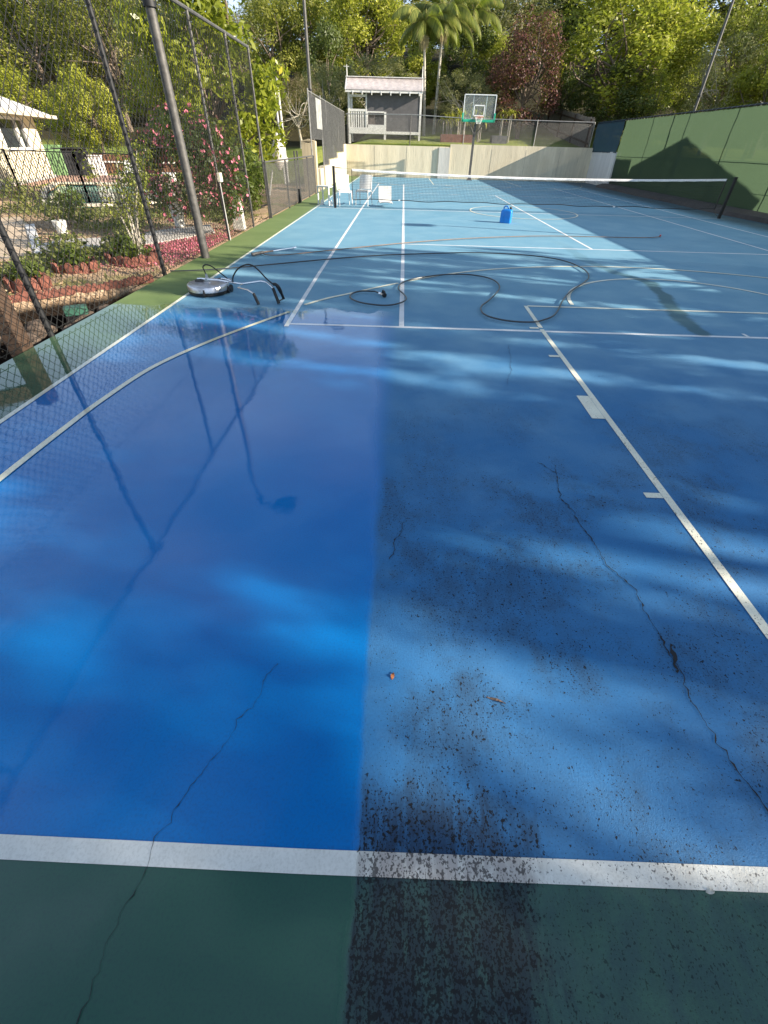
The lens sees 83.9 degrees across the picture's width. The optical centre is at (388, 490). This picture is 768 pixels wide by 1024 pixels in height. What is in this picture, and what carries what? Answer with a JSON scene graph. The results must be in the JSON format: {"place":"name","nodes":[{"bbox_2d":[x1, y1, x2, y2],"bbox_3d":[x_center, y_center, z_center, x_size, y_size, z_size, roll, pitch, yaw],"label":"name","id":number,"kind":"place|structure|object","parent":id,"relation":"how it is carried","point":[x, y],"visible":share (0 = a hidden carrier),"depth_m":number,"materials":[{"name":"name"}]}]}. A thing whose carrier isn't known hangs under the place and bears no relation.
{"place":"outdoors","nodes":[
{"label":"outdoors","id":0,"kind":"place"},
{"bbox_2d":[6,175,170,190],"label":"pool paving","id":1,"kind":"structure","parent":0,"point":[107,177],"depth_m":21.04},
{"bbox_2d":[43,145,67,174],"bbox_3d":[-17.841,-17.671,22.857,0.940,1.300,0.640,-11,41,-15],"label":"green cupboard","id":2,"kind":"object","parent":1,"relation":"on","point":[49,146],"visible":0.33,"depth_m":22.63,"materials":[{"name":"paint"}]},
{"bbox_2d":[50,147,93,175],"bbox_3d":[-17.090,-17.878,23.218,1.640,1.200,0.937,-11,41,-15],"label":"covered barbecue","id":3,"kind":"object","parent":1,"relation":"on","point":[69,149],"visible":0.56,"depth_m":22.94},
{"bbox_2d":[48,186,156,207],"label":"pool water","id":4,"kind":"structure","parent":0,"point":[100,193],"depth_m":16.58,"materials":[{"name":"teal liquid"}]},
{"bbox_2d":[0,180,316,364],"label":"garden bed","id":5,"kind":"object","parent":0,"point":[263,211],"visible":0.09,"depth_m":6.94,"materials":[{"name":"soil"}]},
{"bbox_2d":[0,281,33,357],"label":"timber rail","id":6,"kind":"object","parent":5,"relation":"on","point":[7,322],"visible":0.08,"depth_m":4.28,"materials":[{"name":"wood"}]},
{"bbox_2d":[0,175,43,211],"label":"plant","id":7,"kind":"object","parent":5,"relation":"on","point":[13,198],"visible":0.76,"depth_m":11.49,"materials":[{"name":"green plant"}]},
{"bbox_2d":[0,217,48,261],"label":"paved path","id":8,"kind":"structure","parent":5,"relation":"on","point":[12,221],"depth_m":8.76,"materials":[{"name":"stone"}]},
{"bbox_2d":[6,259,43,282],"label":"plant","id":9,"kind":"object","parent":5,"relation":"on","point":[27,271],"visible":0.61,"depth_m":5.89,"materials":[{"name":"green plant"}]},
{"bbox_2d":[2,271,52,293],"bbox_3d":[-5.073,-2.922,6.005,0.558,0.211,0.537,2,39,0],"label":"scalloped edging","id":10,"kind":"object","parent":5,"relation":"on","point":[20,283],"visible":0.56,"depth_m":5.88,"materials":[{"name":"brick"}]},
{"bbox_2d":[24,319,57,341],"bbox_3d":[-4.664,-2.155,5.740,0.242,0.289,0.376,12,40,12],"label":"garden rock","id":11,"kind":"object","parent":5,"relation":"on","point":[34,329],"visible":0.47,"depth_m":5.63,"materials":[{"name":"stone"}]},
{"bbox_2d":[25,228,92,256],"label":"plant","id":12,"kind":"object","parent":5,"relation":"on","point":[56,244],"visible":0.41,"depth_m":7.17,"materials":[{"name":"green plant"}]},
{"bbox_2d":[34,195,94,226],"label":"plant","id":13,"kind":"object","parent":5,"relation":"on","point":[66,204],"visible":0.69,"depth_m":10.00,"materials":[{"name":"green plant"}]},
{"bbox_2d":[52,186,84,206],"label":"plant","id":14,"kind":"object","parent":5,"relation":"on","point":[69,197],"visible":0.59,"depth_m":12.42,"materials":[{"name":"green plant"}]},
{"bbox_2d":[55,242,88,265],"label":"plant","id":15,"kind":"object","parent":5,"relation":"on","point":[74,253],"visible":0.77,"depth_m":6.68,"materials":[{"name":"green plant"}]},
{"bbox_2d":[50,256,100,274],"bbox_3d":[-5.007,-3.591,6.833,0.680,0.211,0.658,2,39,0],"label":"scalloped edging","id":16,"kind":"object","parent":5,"relation":"on","point":[76,267],"visible":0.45,"depth_m":6.65,"materials":[{"name":"brick"}]},
{"bbox_2d":[63,304,88,316],"bbox_3d":[-4.125,-2.381,5.631,0.260,0.100,0.160,-17,42,-21],"label":"irrigation box","id":17,"kind":"object","parent":5,"relation":"on","point":[82,306],"visible":0.89,"depth_m":5.58,"materials":[{"name":"green plastic"}]},
{"bbox_2d":[8,274,153,302],"bbox_3d":[-4.619,-2.685,5.768,2.734,0.120,0.285,-23,45,-27],"label":"edging row","id":18,"kind":"object","parent":5,"relation":"on","point":[68,289],"visible":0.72,"depth_m":5.92,"materials":[{"name":"ceramic"}]},
{"bbox_2d":[0,149,162,205],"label":"pool fence","id":19,"kind":"object","parent":5,"relation":"on","point":[77,167],"visible":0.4,"depth_m":13.07,"materials":[{"name":"metal"}]},
{"bbox_2d":[40,182,174,206],"bbox_3d":[-10.709,-11.579,16.523,4.789,0.060,9.786,-16,42,-21],"label":"pool coping","id":20,"kind":"object","parent":5,"relation":"on","point":[99,204],"visible":0.27,"depth_m":15.63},
{"bbox_2d":[72,134,157,255],"bbox_3d":[-4.412,-5.099,7.450,1.103,1.759,1.270,2,39,0],"label":"multi stemmed shrub","id":21,"kind":"object","parent":5,"relation":"on","point":[135,215],"visible":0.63,"depth_m":7.13,"materials":[{"name":"green plant"}]},
{"bbox_2d":[31,224,214,252],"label":"garden path","id":22,"kind":"structure","parent":5,"relation":"on","point":[148,238],"depth_m":9.26,"materials":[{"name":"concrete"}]},
{"bbox_2d":[100,227,145,248],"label":"plant","id":23,"kind":"object","parent":5,"relation":"on","point":[111,238],"visible":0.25,"depth_m":7.68,"materials":[{"name":"green plant"}]},
{"bbox_2d":[0,199,261,284],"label":"creeping plants","id":24,"kind":"object","parent":5,"relation":"on","point":[95,214],"visible":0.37,"depth_m":10.12,"materials":[{"name":"green plant"}]},
{"bbox_2d":[109,233,152,258],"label":"plant","id":25,"kind":"object","parent":5,"relation":"on","point":[119,251],"visible":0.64,"depth_m":7.17,"materials":[{"name":"green plant"}]},
{"bbox_2d":[104,248,159,268],"bbox_3d":[-4.434,-4.055,7.427,0.846,0.211,0.874,2,39,0],"label":"scalloped edging","id":26,"kind":"object","parent":5,"relation":"on","point":[122,259],"visible":0.48,"depth_m":7.16,"materials":[{"name":"brick"}]},
{"bbox_2d":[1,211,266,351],"bbox_3d":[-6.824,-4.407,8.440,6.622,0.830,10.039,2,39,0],"label":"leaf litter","id":27,"kind":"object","parent":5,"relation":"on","point":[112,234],"visible":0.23,"depth_m":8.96,"materials":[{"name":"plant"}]},
{"bbox_2d":[47,227,240,271],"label":"fallen petals","id":28,"kind":"object","parent":5,"relation":"on","point":[166,249],"visible":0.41,"depth_m":8.32,"materials":[{"name":"plant"}]},
{"bbox_2d":[125,103,248,228],"bbox_3d":[-4.201,-6.599,8.941,2.289,2.278,2.311,2,39,0],"label":"camellia","id":29,"kind":"object","parent":5,"relation":"on","point":[236,201],"visible":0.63,"depth_m":8.61,"materials":[{"name":"green plant"}]},
{"bbox_2d":[106,0,289,169],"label":"leaved tree","id":30,"kind":"object","parent":5,"relation":"on","point":[267,101],"visible":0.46,"depth_m":11.84,"materials":[{"name":"green plant"}]},
{"bbox_2d":[199,135,264,211],"bbox_3d":[-4.334,-8.743,11.861,1.872,1.825,2.001,2,39,0],"label":"leafy shrub","id":31,"kind":"object","parent":5,"relation":"on","point":[252,170],"visible":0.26,"depth_m":11.70,"materials":[{"name":"green plant"}]},
{"bbox_2d":[224,160,266,212],"bbox_3d":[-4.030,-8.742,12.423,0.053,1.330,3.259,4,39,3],"label":"shrub","id":32,"kind":"object","parent":5,"relation":"on","point":[264,202],"visible":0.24,"depth_m":12.73,"materials":[{"name":"green plant"}]},
{"bbox_2d":[302,0,314,140],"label":"light pole","id":33,"kind":"object","parent":5,"relation":"on","point":[307,46],"visible":0.44,"depth_m":17.79,"materials":[{"name":"grey metal"}]},
{"bbox_2d":[301,139,324,191],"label":"concrete pillar","id":34,"kind":"structure","parent":5,"relation":"on","point":[306,151],"depth_m":18.32,"materials":[{"name":"concrete"}]},
{"bbox_2d":[0,39,753,192],"bbox_3d":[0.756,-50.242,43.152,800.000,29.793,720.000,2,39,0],"label":"ground","id":35,"kind":"structure","parent":0,"point":[293,143],"depth_m":37.74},
{"bbox_2d":[0,96,56,189],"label":"house","id":36,"kind":"structure","parent":35,"relation":"on","point":[9,128],"depth_m":19.05,"materials":[{"name":"metal"}]},
{"bbox_2d":[0,115,32,149],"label":"window","id":37,"kind":"structure","parent":36,"relation":"in","point":[14,141],"depth_m":18.71,"materials":[{"name":"white paint"}]},
{"bbox_2d":[0,63,59,134],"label":"tree","id":38,"kind":"object","parent":35,"relation":"on","point":[9,77],"visible":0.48,"depth_m":31.83,"materials":[{"name":"green plant"}]},
{"bbox_2d":[0,0,107,106],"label":"tree","id":39,"kind":"object","parent":35,"relation":"on","point":[22,45],"visible":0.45,"depth_m":38.18,"materials":[{"name":"green plant"}]},
{"bbox_2d":[40,81,110,154],"bbox_3d":[-19.280,-22.518,26.442,3.492,4.147,3.352,2,39,1],"label":"bush","id":40,"kind":"object","parent":35,"relation":"on","point":[60,124],"visible":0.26,"depth_m":25.64,"materials":[{"name":"green plant"}]},
{"bbox_2d":[54,63,130,154],"bbox_3d":[-17.649,-22.129,25.528,3.420,5.038,3.482,-31,49,-34],"label":"bush","id":41,"kind":"object","parent":35,"relation":"on","point":[82,131],"visible":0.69,"depth_m":24.87,"materials":[{"name":"green plant"}]},
{"bbox_2d":[42,0,166,131],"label":"tree","id":42,"kind":"object","parent":35,"relation":"on","point":[62,55],"visible":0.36,"depth_m":36.13,"materials":[{"name":"green plant"}]},
{"bbox_2d":[88,154,181,173],"bbox_3d":[-14.159,-18.705,24.548,7.118,0.937,0.108,-8,40,-12],"label":"picket fence","id":43,"kind":"object","parent":35,"relation":"on","point":[114,158],"visible":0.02,"depth_m":24.27,"materials":[{"name":"white paint"}]},
{"bbox_2d":[104,0,187,108],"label":"tree","id":44,"kind":"object","parent":35,"relation":"on","point":[130,42],"visible":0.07,"depth_m":38.08,"materials":[{"name":"green plant"}]},
{"bbox_2d":[233,0,318,125],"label":"tree","id":45,"kind":"object","parent":35,"relation":"on","point":[296,59],"visible":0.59,"depth_m":38.87,"materials":[{"name":"green plant"}]},
{"bbox_2d":[235,0,355,113],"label":"tree","id":46,"kind":"object","parent":35,"relation":"on","point":[314,6],"visible":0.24,"depth_m":41.57,"materials":[{"name":"green plant"}]},
{"bbox_2d":[272,71,322,148],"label":"shrub","id":47,"kind":"object","parent":35,"relation":"on","point":[297,121],"visible":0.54,"depth_m":28.27,"materials":[{"name":"green plant"}]},
{"bbox_2d":[298,59,354,132],"bbox_3d":[-4.572,-28.235,31.512,4.557,5.070,4.541,-20,44,-24],"label":"shrub","id":48,"kind":"object","parent":35,"relation":"on","point":[335,89],"visible":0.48,"depth_m":30.39,"materials":[{"name":"green plant"}]},
{"bbox_2d":[300,15,355,142],"bbox_3d":[-5.190,-34.029,36.187,4.659,8.576,5.341,-20,44,-24],"label":"tree","id":49,"kind":"object","parent":35,"relation":"on","point":[330,41],"visible":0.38,"depth_m":34.35,"materials":[{"name":"green plant"}]},
{"bbox_2d":[248,0,412,71],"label":"tree","id":50,"kind":"object","parent":35,"relation":"on","point":[344,31],"visible":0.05,"depth_m":55.11,"materials":[{"name":"green plant"}]},
{"bbox_2d":[319,144,346,184],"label":"stepped wall","id":51,"kind":"structure","parent":35,"relation":"on","point":[340,160],"depth_m":23.93,"materials":[{"name":"concrete"}]},
{"bbox_2d":[307,88,344,165],"bbox_3d":[-2.996,-18.642,22.356,0.071,2.570,12.896,2,39,0],"label":"fence","id":52,"kind":"object","parent":51,"relation":"on","point":[335,117],"visible":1,"depth_m":20.88,"materials":[{"name":"metal"}]},
{"bbox_2d":[316,0,413,99],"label":"tree","id":53,"kind":"object","parent":35,"relation":"on","point":[390,44],"visible":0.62,"depth_m":38.53,"materials":[{"name":"green plant"}]},
{"bbox_2d":[337,51,418,113],"bbox_3d":[-0.698,-29.657,32.007,6.640,4.538,6.664,-4,39,-7],"label":"shrub","id":54,"kind":"object","parent":35,"relation":"on","point":[357,100],"visible":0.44,"depth_m":30.87,"materials":[{"name":"green plant"}]},
{"bbox_2d":[344,64,422,142],"bbox_3d":[-0.361,-26.163,29.093,5.216,4.000,2.734,2,39,0],"label":"playhouse","id":55,"kind":"object","parent":35,"relation":"on","point":[388,95],"visible":0.99,"depth_m":28.28,"materials":[{"name":"white paint"}]},
{"bbox_2d":[324,0,477,67],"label":"tree","id":56,"kind":"object","parent":35,"relation":"on","point":[363,12],"visible":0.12,"depth_m":49.36,"materials":[{"name":"green plant"}]},
{"bbox_2d":[388,39,447,106],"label":"shrub","id":57,"kind":"object","parent":35,"relation":"on","point":[412,64],"visible":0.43,"depth_m":33.16,"materials":[{"name":"green plant"}]},
{"bbox_2d":[391,2,461,135],"bbox_3d":[2.525,-28.322,29.313,4.403,6.965,4.217,10,40,11],"label":"palm tree","id":58,"kind":"object","parent":35,"relation":"on","point":[430,20],"visible":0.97,"depth_m":27.31,"materials":[{"name":"green plant"}]},
{"bbox_2d":[410,0,480,133],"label":"palm tree","id":59,"kind":"object","parent":35,"relation":"on","point":[459,12],"visible":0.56,"depth_m":28.46,"materials":[{"name":"green plant"}]},
{"bbox_2d":[440,134,472,142],"bbox_3d":[4.608,-24.139,29.443,2.128,0.620,1.000,2,39,0],"label":"raised bed","id":60,"kind":"object","parent":35,"relation":"on","point":[455,138],"visible":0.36,"depth_m":29.00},
{"bbox_2d":[432,69,494,134],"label":"hedge","id":61,"kind":"object","parent":35,"relation":"on","point":[451,98],"visible":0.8,"depth_m":29.57,"materials":[{"name":"plant"}]},
{"bbox_2d":[431,23,503,124],"bbox_3d":[6.378,-32.150,33.468,6.125,6.069,7.021,32,48,32],"label":"shrub","id":62,"kind":"object","parent":35,"relation":"on","point":[484,41],"visible":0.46,"depth_m":31.82,"materials":[{"name":"green plant"}]},
{"bbox_2d":[346,144,592,182],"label":"retaining wall","id":63,"kind":"structure","parent":35,"relation":"on","point":[528,161],"depth_m":27.95,"materials":[{"name":"concrete"}]},
{"bbox_2d":[346,112,595,147],"bbox_3d":[5.092,-22.735,27.183,15.627,1.704,0.057,2,39,0],"label":"back fence","id":64,"kind":"object","parent":63,"relation":"on","point":[410,131],"visible":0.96,"depth_m":27.10,"materials":[{"name":"grey metal"}]},
{"bbox_2d":[449,0,503,124],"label":"palm tree","id":65,"kind":"object","parent":35,"relation":"on","point":[482,13],"visible":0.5,"depth_m":30.75,"materials":[{"name":"green plant"}]},
{"bbox_2d":[449,27,521,116],"bbox_3d":[8.093,-33.440,34.749,5.943,5.705,6.190,-6,40,-9],"label":"tree","id":66,"kind":"object","parent":35,"relation":"on","point":[498,44],"visible":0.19,"depth_m":32.92,"materials":[{"name":"green plant"}]},
{"bbox_2d":[448,0,564,65],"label":"tree","id":67,"kind":"object","parent":35,"relation":"on","point":[509,13],"visible":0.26,"depth_m":43.23,"materials":[{"name":"green plant"}]},
{"bbox_2d":[483,4,569,138],"bbox_3d":[9.347,-28.058,29.243,5.767,7.168,5.696,-18,43,-23],"label":"tree","id":68,"kind":"object","parent":35,"relation":"on","point":[520,78],"visible":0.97,"depth_m":28.28,"materials":[{"name":"brown plant"}]},
{"bbox_2d":[480,0,608,65],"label":"tree","id":69,"kind":"object","parent":35,"relation":"on","point":[566,3],"visible":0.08,"depth_m":48.44,"materials":[{"name":"green plant"}]},
{"bbox_2d":[538,11,598,114],"bbox_3d":[12.841,-30.008,31.199,4.764,7.001,4.156,-29,48,-32],"label":"tree","id":70,"kind":"object","parent":35,"relation":"on","point":[575,97],"visible":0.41,"depth_m":30.61,"materials":[{"name":"brown plant"}]},
{"bbox_2d":[545,108,594,147],"bbox_3d":[12.764,-26.394,30.773,0.131,3.015,10.226,0,39,-2],"label":"paling fence","id":71,"kind":"object","parent":35,"relation":"on","point":[564,115],"visible":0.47,"depth_m":29.98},
{"bbox_2d":[502,0,678,76],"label":"tree","id":72,"kind":"object","parent":35,"relation":"on","point":[600,41],"visible":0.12,"depth_m":46.80,"materials":[{"name":"green plant"}]},
{"bbox_2d":[585,152,616,184],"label":"corner wall","id":73,"kind":"structure","parent":35,"relation":"on","point":[601,165],"depth_m":26.25,"materials":[{"name":"concrete"}]},
{"bbox_2d":[580,56,659,131],"bbox_3d":[16.366,-27.095,30.069,5.017,4.998,5.751,-11,41,-15],"label":"shrub","id":74,"kind":"object","parent":35,"relation":"on","point":[592,97],"visible":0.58,"depth_m":29.16,"materials":[{"name":"green plant"}]},
{"bbox_2d":[536,0,723,120],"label":"tree","id":75,"kind":"object","parent":35,"relation":"on","point":[608,11],"visible":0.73,"depth_m":28.51,"materials":[{"name":"green plant"}]},
{"bbox_2d":[631,63,675,119],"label":"bush","id":76,"kind":"object","parent":35,"relation":"on","point":[650,113],"visible":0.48,"depth_m":28.97,"materials":[{"name":"green plant"}]},
{"bbox_2d":[600,0,721,106],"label":"tree","id":77,"kind":"object","parent":35,"relation":"on","point":[663,24],"visible":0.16,"depth_m":30.61,"materials":[{"name":"green plant"}]},
{"bbox_2d":[598,0,767,55],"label":"tree","id":78,"kind":"object","parent":35,"relation":"on","point":[723,8],"visible":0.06,"depth_m":45.68,"materials":[{"name":"green plant"}]},
{"bbox_2d":[657,64,716,113],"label":"bush","id":79,"kind":"object","parent":35,"relation":"on","point":[682,97],"visible":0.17,"depth_m":35.24,"materials":[{"name":"green plant"}]},
{"bbox_2d":[693,0,734,110],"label":"light pole","id":80,"kind":"object","parent":35,"relation":"on","point":[713,56],"visible":0.66,"depth_m":17.94,"materials":[{"name":"grey metal"}]},
{"bbox_2d":[667,0,767,70],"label":"tree","id":81,"kind":"object","parent":35,"relation":"on","point":[711,3],"visible":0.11,"depth_m":43.42,"materials":[{"name":"green plant"}]},
{"bbox_2d":[668,0,767,115],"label":"tree","id":82,"kind":"object","parent":35,"relation":"on","point":[731,29],"visible":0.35,"depth_m":27.86,"materials":[{"name":"green plant"}]},
{"bbox_2d":[677,28,767,113],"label":"tree","id":83,"kind":"object","parent":35,"relation":"on","point":[715,60],"visible":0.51,"depth_m":26.49,"materials":[{"name":"green plant"}]},
{"bbox_2d":[709,1,767,106],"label":"tree","id":84,"kind":"object","parent":35,"relation":"on","point":[764,26],"visible":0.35,"depth_m":26.09,"materials":[{"name":"green plant"}]},
{"bbox_2d":[720,49,767,109],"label":"tree","id":85,"kind":"object","parent":35,"relation":"on","point":[749,74],"visible":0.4,"depth_m":25.32,"materials":[{"name":"green plant"}]},
{"bbox_2d":[0,176,767,1023],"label":"court surface","id":86,"kind":"object","parent":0,"point":[196,544],"visible":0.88,"depth_m":1.93,"materials":[{"name":"paint"}]},
{"bbox_2d":[0,0,270,358],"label":"chain link fence","id":87,"kind":"object","parent":86,"relation":"on","point":[13,253],"visible":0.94,"depth_m":5.59,"materials":[{"name":"metal"}]},
{"bbox_2d":[142,0,209,257],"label":"light pole","id":88,"kind":"object","parent":86,"relation":"on","point":[150,6],"visible":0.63,"depth_m":6.58,"materials":[{"name":"grey metal"}]},
{"bbox_2d":[187,264,284,304],"bbox_3d":[-2.138,-2.814,5.704,1.489,0.441,0.552,23,44,24],"label":"surface cleaner","id":89,"kind":"object","parent":86,"relation":"on","point":[206,286],"visible":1,"depth_m":5.79,"materials":[{"name":"silver metal"}]},
{"bbox_2d":[264,151,316,217],"bbox_3d":[-3.143,-10.599,14.652,0.112,1.650,7.795,2,39,0],"label":"gate fence","id":90,"kind":"object","parent":86,"relation":"on","point":[300,196],"visible":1,"depth_m":13.78,"materials":[{"name":"grey metal"}]},
{"bbox_2d":[335,174,352,205],"bbox_3d":[-1.531,-10.244,14.577,0.474,0.865,0.546,-10,40,-13],"label":"resin chair","id":91,"kind":"object","parent":86,"relation":"on","point":[342,181],"visible":1,"depth_m":14.55,"materials":[{"name":"white plastic"}]},
{"bbox_2d":[356,174,371,202],"bbox_3d":[-0.860,-10.410,14.805,0.474,0.865,0.546,11,40,11],"label":"resin chair","id":92,"kind":"object","parent":86,"relation":"on","point":[367,183],"visible":0.81,"depth_m":14.78,"materials":[{"name":"white plastic"}]},
{"bbox_2d":[170,252,588,322],"bbox_3d":[0.211,-3.903,7.437,6.044,0.021,4.564,18,42,19],"label":"pressure hose","id":93,"kind":"object","parent":86,"relation":"on","point":[482,312],"visible":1,"depth_m":6.93,"materials":[{"name":"black rubber"}]},
{"bbox_2d":[0,182,766,480],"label":"three point lines","id":94,"kind":"object","parent":86,"relation":"on","point":[13,467],"visible":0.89,"depth_m":3.83,"materials":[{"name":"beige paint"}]},
{"bbox_2d":[0,834,767,892],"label":"court end line","id":95,"kind":"object","parent":86,"relation":"on","point":[405,865],"visible":1,"depth_m":1.27,"materials":[{"name":"paint"}]},
{"bbox_2d":[0,177,767,638],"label":"basketball key lines","id":96,"kind":"object","parent":86,"relation":"on","point":[590,403],"visible":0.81,"depth_m":3.40,"materials":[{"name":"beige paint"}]},
{"bbox_2d":[377,186,392,203],"bbox_3d":[-0.135,-10.257,14.816,0.474,0.546,0.865,-3,31,-6],"label":"resin chair","id":97,"kind":"object","parent":86,"relation":"on","point":[387,195],"visible":0.84,"depth_m":14.76,"materials":[{"name":"white plastic"}]},
{"bbox_2d":[76,348,767,1023],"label":"slab cracks","id":98,"kind":"object","parent":86,"relation":"on","point":[674,654],"visible":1,"depth_m":1.72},
{"bbox_2d":[263,236,659,255],"bbox_3d":[2.167,-5.632,9.645,9.898,0.016,0.916,-12,41,-17],"label":"thin hose","id":99,"kind":"object","parent":86,"relation":"on","point":[448,239],"visible":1,"depth_m":9.61,"materials":[{"name":"rubber"}]},
{"bbox_2d":[461,94,496,180],"bbox_3d":[5.325,-21.254,25.919,1.568,4.102,1.480,29,47,30],"label":"basketball hoop","id":100,"kind":"object","parent":86,"relation":"on","point":[475,120],"visible":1,"depth_m":25.26,"materials":[{"name":"grey metal"}]},
{"bbox_2d":[500,205,512,223],"bbox_3d":[3.353,-7.872,12.164,0.310,0.417,0.230,16,41,17],"label":"jerrycan","id":101,"kind":"object","parent":86,"relation":"on","point":[506,216],"visible":1,"depth_m":12.10,"materials":[{"name":"blue plastic"}]},
{"bbox_2d":[284,184,767,336],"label":"tennis side lines","id":102,"kind":"object","parent":86,"relation":"on","point":[401,316],"visible":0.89,"depth_m":7.96,"materials":[{"name":"white paint"}]},
{"bbox_2d":[290,184,767,338],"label":"tennis cross lines","id":103,"kind":"object","parent":86,"relation":"on","point":[536,330],"visible":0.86,"depth_m":5.04,"materials":[{"name":"white paint"}]},
{"bbox_2d":[332,166,738,218],"bbox_3d":[4.600,-9.679,13.900,12.850,1.135,0.091,2,39,0],"label":"tennis net","id":104,"kind":"object","parent":86,"relation":"on","point":[430,175],"visible":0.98,"depth_m":13.81,"materials":[{"name":"black fabric"}]},
{"bbox_2d":[597,184,767,223],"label":"edge kerb","id":105,"kind":"structure","parent":86,"relation":"on","point":[752,215],"depth_m":16.57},
{"bbox_2d":[592,102,767,212],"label":"shade cloth fence","id":106,"kind":"object","parent":105,"relation":"on","point":[729,144],"visible":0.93,"depth_m":17.65,"materials":[{"name":"green fabric"}]},
{"bbox_2d":[21,0,766,56],"label":"sky","id":107,"kind":"structure","parent":0,"point":[231,2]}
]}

